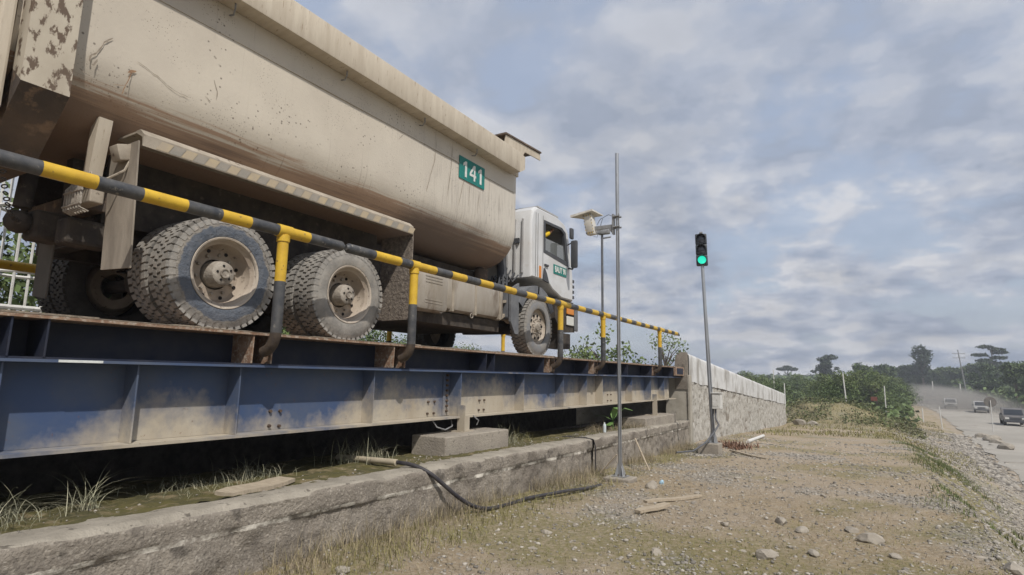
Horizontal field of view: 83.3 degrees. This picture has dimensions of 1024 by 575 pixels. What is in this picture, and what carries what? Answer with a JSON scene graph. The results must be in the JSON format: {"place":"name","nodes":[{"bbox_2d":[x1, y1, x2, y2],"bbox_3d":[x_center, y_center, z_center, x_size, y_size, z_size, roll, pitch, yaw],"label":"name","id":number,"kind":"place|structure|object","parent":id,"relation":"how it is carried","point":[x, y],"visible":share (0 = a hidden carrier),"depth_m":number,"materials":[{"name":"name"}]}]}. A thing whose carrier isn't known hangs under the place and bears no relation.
{"place":"outdoors","nodes":[
{"label":"outdoors","id":0,"kind":"place"},
{"bbox_2d":[0,0,1023,377],"label":"sky","id":1,"kind":"structure","parent":0,"point":[851,172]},
{"bbox_2d":[251,391,1023,574],"bbox_3d":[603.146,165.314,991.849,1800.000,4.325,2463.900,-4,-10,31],"label":"ground","id":2,"kind":"structure","parent":0,"point":[929,415],"depth_m":6.17,"materials":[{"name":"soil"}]},
{"bbox_2d":[0,181,38,311],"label":"shrub","id":3,"kind":"object","parent":2,"relation":"on","point":[19,300],"visible":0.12,"depth_m":11.08,"materials":[{"name":"green plant"}]},
{"bbox_2d":[0,304,40,311],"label":"pipe fence","id":4,"kind":"object","parent":2,"relation":"on","point":[19,307],"depth_m":8.49,"materials":[{"name":"metal"}]},
{"bbox_2d":[0,178,42,312],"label":"cage ladder","id":5,"kind":"object","parent":2,"relation":"on","point":[13,276],"visible":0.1,"depth_m":8.83,"materials":[{"name":"metal"}]},
{"bbox_2d":[0,221,44,312],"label":"shrub","id":6,"kind":"object","parent":2,"relation":"on","point":[5,288],"visible":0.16,"depth_m":12.38,"materials":[{"name":"green plant"}]},
{"bbox_2d":[4,244,108,300],"bbox_3d":[-9.864,-0.047,14.419,4.553,4.358,4.682,3,-9,-11],"label":"shrub","id":7,"kind":"object","parent":2,"relation":"on","point":[26,255],"visible":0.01,"depth_m":13.37,"materials":[{"name":"green plant"}]},
{"bbox_2d":[336,566,349,574],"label":"rock","id":8,"kind":"object","parent":2,"relation":"on","point":[343,568],"visible":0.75,"depth_m":4.30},
{"bbox_2d":[0,408,689,574],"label":"concrete ledge","id":9,"kind":"object","parent":2,"relation":"on","point":[208,532],"visible":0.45,"depth_m":5.41,"materials":[{"name":"concrete"}]},
{"bbox_2d":[0,488,97,531],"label":"weed clump","id":10,"kind":"object","parent":9,"relation":"on","point":[10,512],"visible":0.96,"depth_m":3.70,"materials":[{"name":"plant"}]},
{"bbox_2d":[15,464,157,515],"bbox_3d":[-3.031,1.407,4.120,0.903,0.347,1.105,4,-9,-19],"label":"weed clump","id":11,"kind":"object","parent":9,"relation":"on","point":[84,506],"visible":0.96,"depth_m":4.07,"materials":[{"name":"plant"}]},
{"bbox_2d":[110,462,296,500],"bbox_3d":[-2.570,1.638,4.918,1.319,0.148,1.507,-1,-9,13],"label":"weed clump","id":12,"kind":"object","parent":9,"relation":"on","point":[195,484],"visible":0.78,"depth_m":4.86,"materials":[{"name":"plant"}]},
{"bbox_2d":[191,456,297,481],"bbox_3d":[-2.466,1.663,5.383,1.092,0.243,0.913,2,-9,-6],"label":"weed clump","id":13,"kind":"object","parent":9,"relation":"on","point":[252,474],"visible":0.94,"depth_m":5.40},
{"bbox_2d":[214,476,294,496],"bbox_3d":[-2.121,1.653,4.793,0.249,0.046,0.666,-3,-10,23],"label":"plank","id":14,"kind":"object","parent":9,"relation":"on","point":[265,484],"visible":0.98,"depth_m":4.72,"materials":[{"name":"brown wood"}]},
{"bbox_2d":[17,428,625,532],"bbox_3d":[0.888,2.652,9.949,1.003,0.282,16.480,-4,-10,29],"label":"ledge debris","id":15,"kind":"object","parent":9,"relation":"on","point":[577,434],"visible":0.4,"depth_m":6.96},
{"bbox_2d":[300,428,410,466],"bbox_3d":[-1.805,1.799,6.601,1.755,0.368,1.312,2,-9,-7],"label":"weed clump","id":16,"kind":"object","parent":9,"relation":"on","point":[358,455],"visible":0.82,"depth_m":6.53,"materials":[{"name":"plant"}]},
{"bbox_2d":[335,454,397,465],"bbox_3d":[-1.611,1.896,6.340,1.023,0.109,0.066,-6,-11,38],"label":"plastic pipe","id":17,"kind":"object","parent":9,"relation":"on","point":[376,460],"visible":0.96,"depth_m":6.25,"materials":[{"name":"plastic"}]},
{"bbox_2d":[411,427,507,456],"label":"concrete block","id":18,"kind":"structure","parent":9,"relation":"on","point":[443,443],"depth_m":7.29,"materials":[{"name":"concrete"}]},
{"bbox_2d":[396,460,601,510],"bbox_3d":[0.168,2.338,7.076,3.617,0.679,0.579,9,-12,-42],"label":"black hose","id":19,"kind":"object","parent":9,"relation":"hanging from","point":[441,483],"visible":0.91,"depth_m":6.18,"materials":[{"name":"rubber"}]},
{"bbox_2d":[483,418,536,443],"bbox_3d":[-0.106,2.164,8.885,1.569,0.473,1.775,-4,-10,31],"label":"weed clump","id":20,"kind":"object","parent":9,"relation":"on","point":[512,442],"visible":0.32,"depth_m":8.76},
{"bbox_2d":[570,418,617,432],"bbox_3d":[1.776,2.829,11.938,1.368,0.318,1.638,-4,-10,31],"label":"weed clump","id":21,"kind":"object","parent":9,"relation":"on","point":[592,430],"visible":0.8,"depth_m":11.87,"materials":[{"name":"plant"}]},
{"bbox_2d":[600,407,632,425],"bbox_3d":[2.179,2.830,12.488,0.728,0.481,0.570,4,-9,-21],"label":"leafy plant","id":22,"kind":"object","parent":9,"relation":"on","point":[613,412],"visible":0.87,"depth_m":12.44,"materials":[{"name":"green plant"}]},
{"bbox_2d":[602,418,653,428],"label":"weed clump","id":23,"kind":"object","parent":9,"relation":"on","point":[631,426],"visible":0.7,"depth_m":13.01,"materials":[{"name":"plant"}]},
{"bbox_2d":[622,413,675,426],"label":"concrete block","id":24,"kind":"structure","parent":9,"relation":"on","point":[661,418],"depth_m":14.29,"materials":[{"name":"concrete"}]},
{"bbox_2d":[0,309,683,458],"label":"weighbridge","id":25,"kind":"object","parent":24,"relation":"on","point":[71,383],"visible":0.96,"depth_m":5.17,"materials":[{"name":"blue metal"}]},
{"bbox_2d":[0,149,344,356],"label":"guard rail","id":26,"kind":"object","parent":25,"relation":"attached to","point":[284,234],"visible":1,"depth_m":4.64,"materials":[{"name":"metal"}]},
{"bbox_2d":[0,259,557,353],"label":"guard rail","id":27,"kind":"object","parent":25,"relation":"attached to","point":[17,266],"visible":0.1,"depth_m":6.49,"materials":[{"name":"metal"}]},
{"bbox_2d":[0,0,577,354],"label":"dump truck","id":28,"kind":"object","parent":25,"relation":"on","point":[294,114],"visible":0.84,"depth_m":5.88,"materials":[{"name":"paint"}]},
{"bbox_2d":[344,243,678,373],"bbox_3d":[1.483,1.012,11.258,0.226,1.213,12.660,-4,-10,31],"label":"guard rail","id":29,"kind":"object","parent":25,"relation":"attached to","point":[414,267],"visible":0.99,"depth_m":7.85,"materials":[{"name":"metal"}]},
{"bbox_2d":[359,330,398,342],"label":"shrub","id":30,"kind":"object","parent":2,"relation":"on","point":[368,337],"visible":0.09,"depth_m":20.87,"materials":[{"name":"green plant"}]},
{"bbox_2d":[163,439,698,574],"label":"dry stems","id":31,"kind":"object","parent":2,"relation":"on","point":[685,446],"visible":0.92,"depth_m":5.71,"materials":[{"name":"plant"}]},
{"bbox_2d":[230,432,756,574],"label":"verge grass","id":32,"kind":"structure","parent":2,"relation":"on","point":[409,541],"depth_m":5.27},
{"bbox_2d":[563,345,597,358],"bbox_3d":[3.826,4.993,32.393,2.071,3.524,2.370,-1,-9,13],"label":"broadleaf tree","id":33,"kind":"object","parent":2,"relation":"on","point":[573,350],"visible":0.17,"depth_m":32.26,"materials":[{"name":"green plant"}]},
{"bbox_2d":[571,321,621,361],"bbox_3d":[4.122,3.643,26.146,3.046,4.304,2.396,-3,-10,26],"label":"broadleaf tree","id":34,"kind":"object","parent":2,"relation":"on","point":[586,348],"visible":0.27,"depth_m":26.52,"materials":[{"name":"green plant"}]},
{"bbox_2d":[603,474,636,482],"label":"concrete block","id":35,"kind":"structure","parent":2,"relation":"on","point":[630,479],"depth_m":8.79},
{"bbox_2d":[570,153,628,477],"bbox_3d":[1.443,0.354,9.528,0.890,5.271,0.360,-4,-10,31],"label":"camera mast","id":36,"kind":"object","parent":35,"relation":"on","point":[588,218],"visible":1,"depth_m":9.46,"materials":[{"name":"metal"}]},
{"bbox_2d":[598,340,646,363],"bbox_3d":[5.371,4.316,27.975,2.230,3.573,2.220,-5,-11,35],"label":"broadleaf tree","id":37,"kind":"object","parent":2,"relation":"on","point":[614,355],"visible":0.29,"depth_m":28.06,"materials":[{"name":"green plant"}]},
{"bbox_2d":[254,432,1023,574],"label":"dry straw","id":38,"kind":"object","parent":2,"relation":"on","point":[700,501],"visible":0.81,"depth_m":7.51,"materials":[{"name":"plant"}]},
{"bbox_2d":[645,480,657,488],"bbox_3d":[2.010,2.870,8.309,0.176,0.162,0.202,-2,-9,17],"label":"rock","id":39,"kind":"object","parent":2,"relation":"on","point":[652,484],"visible":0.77,"depth_m":8.26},
{"bbox_2d":[634,502,669,513],"bbox_3d":[1.631,2.553,6.675,0.520,0.056,0.115,7,-11,-36],"label":"plank","id":40,"kind":"object","parent":2,"relation":"on","point":[655,507],"visible":1,"depth_m":6.63,"materials":[{"name":"brown wood"}]},
{"bbox_2d":[652,547,661,555],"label":"rock","id":41,"kind":"object","parent":2,"relation":"on","point":[656,551],"visible":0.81,"depth_m":5.02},
{"bbox_2d":[646,333,688,365],"bbox_3d":[10.401,5.356,38.239,2.912,4.818,2.307,-2,-9,19],"label":"broadleaf tree","id":42,"kind":"object","parent":2,"relation":"on","point":[665,360],"visible":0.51,"depth_m":38.34,"materials":[{"name":"green plant"}]},
{"bbox_2d":[334,455,1009,574],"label":"half buried stones","id":43,"kind":"object","parent":2,"relation":"on","point":[743,550],"visible":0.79,"depth_m":5.80,"materials":[{"name":"stone"}]},
{"bbox_2d":[643,494,701,502],"bbox_3d":[2.072,2.710,7.385,0.921,0.039,0.093,5,-10,-26],"label":"plank","id":44,"kind":"object","parent":2,"relation":"on","point":[686,497],"visible":1,"depth_m":7.35,"materials":[{"name":"brown wood"}]},
{"bbox_2d":[576,352,788,443],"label":"ramp wall","id":45,"kind":"structure","parent":2,"relation":"on","point":[749,405],"depth_m":19.26,"materials":[{"name":"paint"}]},
{"bbox_2d":[597,229,610,311],"bbox_3d":[3.375,1.110,21.294,0.652,6.800,0.240,-4,-10,31],"label":"thin pole","id":46,"kind":"object","parent":45,"relation":"on","point":[604,232],"visible":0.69,"depth_m":21.57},
{"bbox_2d":[682,451,730,459],"bbox_3d":[4.597,4.065,13.988,1.367,0.095,1.673,-4,-10,31],"label":"gravel heap","id":47,"kind":"object","parent":2,"relation":"on","point":[706,455],"visible":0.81,"depth_m":13.82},
{"bbox_2d":[698,441,722,454],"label":"concrete block","id":48,"kind":"structure","parent":2,"relation":"on","point":[711,448],"depth_m":14.18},
{"bbox_2d":[676,232,722,452],"bbox_3d":[4.589,1.164,14.168,0.574,5.571,1.886,-5,-11,36],"label":"traffic signal","id":49,"kind":"object","parent":48,"relation":"on","point":[715,401],"visible":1,"depth_m":14.73,"materials":[{"name":"grey"}]},
{"bbox_2d":[722,440,758,450],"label":"dead foliage","id":50,"kind":"object","parent":2,"relation":"on","point":[739,446],"visible":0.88,"depth_m":15.76,"materials":[{"name":"brown plant"}]},
{"bbox_2d":[738,370,757,381],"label":"broadleaf tree","id":51,"kind":"object","parent":2,"relation":"on","point":[747,375],"visible":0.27,"depth_m":83.56,"materials":[{"name":"green plant"}]},
{"bbox_2d":[729,450,768,458],"bbox_3d":[5.771,4.088,14.084,0.072,0.041,1.589,3,-9,-10],"label":"plank","id":52,"kind":"object","parent":2,"relation":"on","point":[748,454],"visible":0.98,"depth_m":14.03,"materials":[{"name":"brown wood"}]},
{"bbox_2d":[746,434,764,442],"bbox_3d":[8.353,5.165,19.696,0.110,0.226,3.845,-4,-10,30],"label":"plastic pipe","id":53,"kind":"object","parent":2,"relation":"on","point":[755,438],"visible":0.88,"depth_m":19.29,"materials":[{"name":"white paint"}]},
{"bbox_2d":[755,549,776,559],"bbox_3d":[2.186,2.292,4.942,0.183,0.094,0.130,5,-10,-24],"label":"rock","id":54,"kind":"object","parent":2,"relation":"on","point":[765,554],"visible":0.95,"depth_m":4.90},
{"bbox_2d":[759,376,794,402],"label":"shrub","id":55,"kind":"object","parent":2,"relation":"on","point":[778,388],"visible":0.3,"depth_m":60.75,"materials":[{"name":"green plant"}]},
{"bbox_2d":[775,517,786,524],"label":"rock","id":56,"kind":"object","parent":2,"relation":"on","point":[781,520],"visible":0.92,"depth_m":6.17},
{"bbox_2d":[776,365,797,374],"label":"umbrella tree","id":57,"kind":"object","parent":2,"relation":"on","point":[784,368],"visible":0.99,"depth_m":266.88,"materials":[{"name":"green plant"}]},
{"bbox_2d":[781,374,805,397],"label":"shrub","id":58,"kind":"object","parent":2,"relation":"on","point":[793,384],"visible":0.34,"depth_m":100.72,"materials":[{"name":"green plant"}]},
{"bbox_2d":[793,419,805,424],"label":"rock","id":59,"kind":"object","parent":2,"relation":"on","point":[799,421],"visible":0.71,"depth_m":36.34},
{"bbox_2d":[789,377,812,399],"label":"shrub","id":60,"kind":"object","parent":2,"relation":"on","point":[802,385],"visible":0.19,"depth_m":100.58,"materials":[{"name":"green plant"}]},
{"bbox_2d":[795,526,808,532],"bbox_3d":[2.956,2.478,5.869,0.164,0.088,0.115,4,-9,-16],"label":"rock","id":61,"kind":"object","parent":2,"relation":"on","point":[801,529],"visible":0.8,"depth_m":5.84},
{"bbox_2d":[792,378,820,401],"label":"shrub","id":62,"kind":"object","parent":2,"relation":"on","point":[809,393],"visible":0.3,"depth_m":78.88,"materials":[{"name":"green plant"}]},
{"bbox_2d":[808,549,819,557],"bbox_3d":[2.630,2.316,5.020,0.083,0.065,0.134,0,-9,7],"label":"rock","id":63,"kind":"object","parent":2,"relation":"on","point":[813,552],"visible":0.99,"depth_m":4.98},
{"bbox_2d":[806,373,835,400],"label":"broadleaf tree","id":64,"kind":"object","parent":2,"relation":"on","point":[823,378],"visible":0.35,"depth_m":74.11,"materials":[{"name":"green plant"}]},
{"bbox_2d":[810,354,839,377],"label":"tall tree","id":65,"kind":"object","parent":2,"relation":"on","point":[824,366],"visible":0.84,"depth_m":181.80,"materials":[{"name":"green plant"}]},
{"bbox_2d":[813,381,854,402],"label":"shrub","id":66,"kind":"object","parent":2,"relation":"on","point":[823,393],"visible":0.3,"depth_m":54.77,"materials":[{"name":"green plant"}]},
{"bbox_2d":[820,370,858,401],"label":"broadleaf tree","id":67,"kind":"object","parent":2,"relation":"on","point":[848,380],"visible":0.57,"depth_m":55.30,"materials":[{"name":"green plant"}]},
{"bbox_2d":[815,371,868,405],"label":"shrub","id":68,"kind":"object","parent":2,"relation":"on","point":[851,395],"visible":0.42,"depth_m":55.02,"materials":[{"name":"green plant"}]},
{"bbox_2d":[845,526,858,532],"bbox_3d":[3.535,2.530,6.002,0.116,0.076,0.149,-1,-9,10],"label":"rock","id":69,"kind":"object","parent":2,"relation":"on","point":[849,529],"visible":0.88,"depth_m":5.95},
{"bbox_2d":[785,395,927,439],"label":"scrub","id":70,"kind":"object","parent":2,"relation":"on","point":[902,424],"visible":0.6,"depth_m":40.14,"materials":[{"name":"green plant"}]},
{"bbox_2d":[849,369,868,399],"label":"broadleaf tree","id":71,"kind":"object","parent":2,"relation":"on","point":[860,375],"visible":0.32,"depth_m":75.61,"materials":[{"name":"green plant"}]},
{"bbox_2d":[851,362,874,377],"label":"broadleaf tree","id":72,"kind":"object","parent":2,"relation":"on","point":[857,366],"visible":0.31,"depth_m":126.71,"materials":[{"name":"green plant"}]},
{"bbox_2d":[856,532,884,544],"bbox_3d":[3.431,2.408,5.513,0.239,0.116,0.135,-1,-9,15],"label":"rock","id":73,"kind":"object","parent":2,"relation":"on","point":[872,538],"visible":0.89,"depth_m":5.48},
{"bbox_2d":[858,370,889,403],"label":"broadleaf tree","id":74,"kind":"object","parent":2,"relation":"on","point":[877,382],"visible":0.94,"depth_m":72.29,"materials":[{"name":"green plant"}]},
{"bbox_2d":[857,376,901,409],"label":"shrub","id":75,"kind":"object","parent":2,"relation":"on","point":[888,397],"visible":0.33,"depth_m":73.59,"materials":[{"name":"green plant"}]},
{"bbox_2d":[737,372,1023,425],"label":"undergrowth","id":76,"kind":"object","parent":2,"relation":"on","point":[1005,394],"visible":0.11,"depth_m":113.36,"materials":[{"name":"green plant"}]},
{"bbox_2d":[872,363,896,381],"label":"broadleaf tree","id":77,"kind":"object","parent":2,"relation":"on","point":[883,369],"visible":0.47,"depth_m":140.52,"materials":[{"name":"green plant"}]},
{"bbox_2d":[870,375,911,406],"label":"shrub","id":78,"kind":"object","parent":2,"relation":"on","point":[892,389],"visible":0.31,"depth_m":74.42,"materials":[{"name":"green plant"}]},
{"bbox_2d":[886,376,905,394],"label":"broadleaf tree","id":79,"kind":"object","parent":2,"relation":"on","point":[897,380],"visible":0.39,"depth_m":97.85,"materials":[{"name":"green plant"}]},
{"bbox_2d":[889,553,902,559],"bbox_3d":[3.310,2.327,4.972,0.068,0.057,0.101,5,-10,-26],"label":"rock","id":80,"kind":"object","parent":2,"relation":"on","point":[895,556],"visible":0.92,"depth_m":4.96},
{"bbox_2d":[880,373,918,401],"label":"shrub","id":81,"kind":"object","parent":2,"relation":"on","point":[900,389],"visible":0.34,"depth_m":97.15,"materials":[{"name":"green plant"}]},
{"bbox_2d":[894,368,910,387],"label":"broadleaf tree","id":82,"kind":"object","parent":2,"relation":"on","point":[899,370],"visible":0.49,"depth_m":191.26,"materials":[{"name":"green plant"}]},
{"bbox_2d":[896,364,912,390],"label":"broadleaf tree","id":83,"kind":"object","parent":2,"relation":"on","point":[903,367],"visible":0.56,"depth_m":191.59,"materials":[{"name":"green plant"}]},
{"bbox_2d":[889,380,922,405],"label":"shrub","id":84,"kind":"object","parent":2,"relation":"on","point":[911,392],"visible":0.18,"depth_m":98.33,"materials":[{"name":"green plant"}]},
{"bbox_2d":[904,365,921,395],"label":"broadleaf tree","id":85,"kind":"object","parent":2,"relation":"on","point":[918,383],"visible":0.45,"depth_m":189.15,"materials":[{"name":"green plant"}]},
{"bbox_2d":[906,364,929,395],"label":"broadleaf tree","id":86,"kind":"object","parent":2,"relation":"on","point":[915,378],"visible":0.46,"depth_m":188.77,"materials":[{"name":"green plant"}]},
{"bbox_2d":[908,344,938,395],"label":"tall tree","id":87,"kind":"object","parent":2,"relation":"on","point":[923,361],"visible":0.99,"depth_m":185.56,"materials":[{"name":"green plant"}]},
{"bbox_2d":[927,376,944,395],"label":"broadleaf tree","id":88,"kind":"object","parent":2,"relation":"on","point":[936,385],"visible":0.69,"depth_m":186.36,"materials":[{"name":"green plant"}]},
{"bbox_2d":[932,367,946,395],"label":"broadleaf tree","id":89,"kind":"object","parent":2,"relation":"on","point":[936,372],"visible":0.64,"depth_m":186.17,"materials":[{"name":"green plant"}]},
{"bbox_2d":[935,371,952,395],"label":"broadleaf tree","id":90,"kind":"object","parent":2,"relation":"on","point":[939,381],"visible":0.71,"depth_m":185.66,"materials":[{"name":"green plant"}]},
{"bbox_2d":[937,366,958,388],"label":"broadleaf tree","id":91,"kind":"object","parent":2,"relation":"on","point":[947,369],"visible":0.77,"depth_m":185.15,"materials":[{"name":"green plant"}]},
{"bbox_2d":[941,371,955,389],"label":"broadleaf tree","id":92,"kind":"object","parent":2,"relation":"on","point":[948,374],"visible":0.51,"depth_m":184.42,"materials":[{"name":"green plant"}]},
{"bbox_2d":[879,441,1023,552],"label":"slope grass","id":93,"kind":"structure","parent":2,"relation":"on","point":[948,467],"depth_m":12.94,"materials":[{"name":"plant"}]},
{"bbox_2d":[885,417,1023,553],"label":"rubble slope","id":94,"kind":"structure","parent":2,"relation":"on","point":[934,440],"depth_m":21.02,"materials":[{"name":"gravel"}]},
{"bbox_2d":[947,368,966,386],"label":"broadleaf tree","id":95,"kind":"object","parent":2,"relation":"on","point":[954,371],"visible":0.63,"depth_m":183.53,"materials":[{"name":"green plant"}]},
{"bbox_2d":[952,350,968,399],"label":"power pole","id":96,"kind":"object","parent":2,"relation":"on","point":[958,353],"visible":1,"depth_m":136.81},
{"bbox_2d":[958,363,978,379],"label":"broadleaf tree","id":97,"kind":"object","parent":2,"relation":"on","point":[968,367],"visible":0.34,"depth_m":182.11,"materials":[{"name":"green plant"}]},
{"bbox_2d":[938,432,1023,491],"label":"road edge rubble","id":98,"kind":"object","parent":2,"relation":"on","point":[995,469],"visible":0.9,"depth_m":29.49,"materials":[{"name":"gravel"}]},
{"bbox_2d":[965,362,1003,396],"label":"broadleaf tree","id":99,"kind":"object","parent":2,"relation":"on","point":[987,380],"visible":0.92,"depth_m":122.94,"materials":[{"name":"green plant"}]},
{"bbox_2d":[965,344,1009,377],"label":"layered tree","id":100,"kind":"object","parent":2,"relation":"on","point":[995,350],"visible":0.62,"depth_m":168.02,"materials":[{"name":"green plant"}]},
{"bbox_2d":[984,397,996,431],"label":"road sign","id":101,"kind":"object","parent":2,"relation":"on","point":[990,402],"visible":0.96,"depth_m":50.16,"materials":[{"name":"metal"}]},
{"bbox_2d":[982,435,1001,440],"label":"rock","id":102,"kind":"object","parent":2,"relation":"on","point":[987,438],"visible":0.61,"depth_m":42.29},
{"bbox_2d":[997,443,1014,449],"bbox_3d":[31.663,10.262,36.872,0.638,0.627,0.975,4,-9,-19],"label":"rock","id":103,"kind":"object","parent":2,"relation":"on","point":[1007,446],"visible":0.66,"depth_m":36.66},
{"bbox_2d":[998,361,1023,407],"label":"broadleaf tree","id":104,"kind":"object","parent":2,"relation":"on","point":[1013,372],"visible":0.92,"depth_m":97.42,"materials":[{"name":"green plant"}]},
{"bbox_2d":[1002,562,1023,574],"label":"rock","id":105,"kind":"object","parent":2,"relation":"on","point":[1016,569],"visible":0.86,"depth_m":4.78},
{"bbox_2d":[753,401,998,489],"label":"grass","id":106,"kind":"structure","parent":0,"point":[882,434],"depth_m":28.55,"materials":[{"name":"plant"}]},
{"bbox_2d":[915,394,1023,483],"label":"road","id":107,"kind":"structure","parent":0,"point":[965,418],"depth_m":53.97,"materials":[{"name":"concrete"}]},
{"bbox_2d":[943,398,957,408],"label":"pickup truck","id":108,"kind":"object","parent":107,"relation":"on","point":[950,402],"visible":0.99,"depth_m":94.86,"materials":[{"name":"silver metal"}]},
{"bbox_2d":[972,400,989,412],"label":"pickup truck","id":109,"kind":"object","parent":107,"relation":"on","point":[980,405],"visible":0.94,"depth_m":83.01,"materials":[{"name":"silver metal"}]},
{"bbox_2d":[999,408,1023,424],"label":"car","id":110,"kind":"object","parent":107,"relation":"on","point":[1013,415],"visible":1,"depth_m":57.93,"materials":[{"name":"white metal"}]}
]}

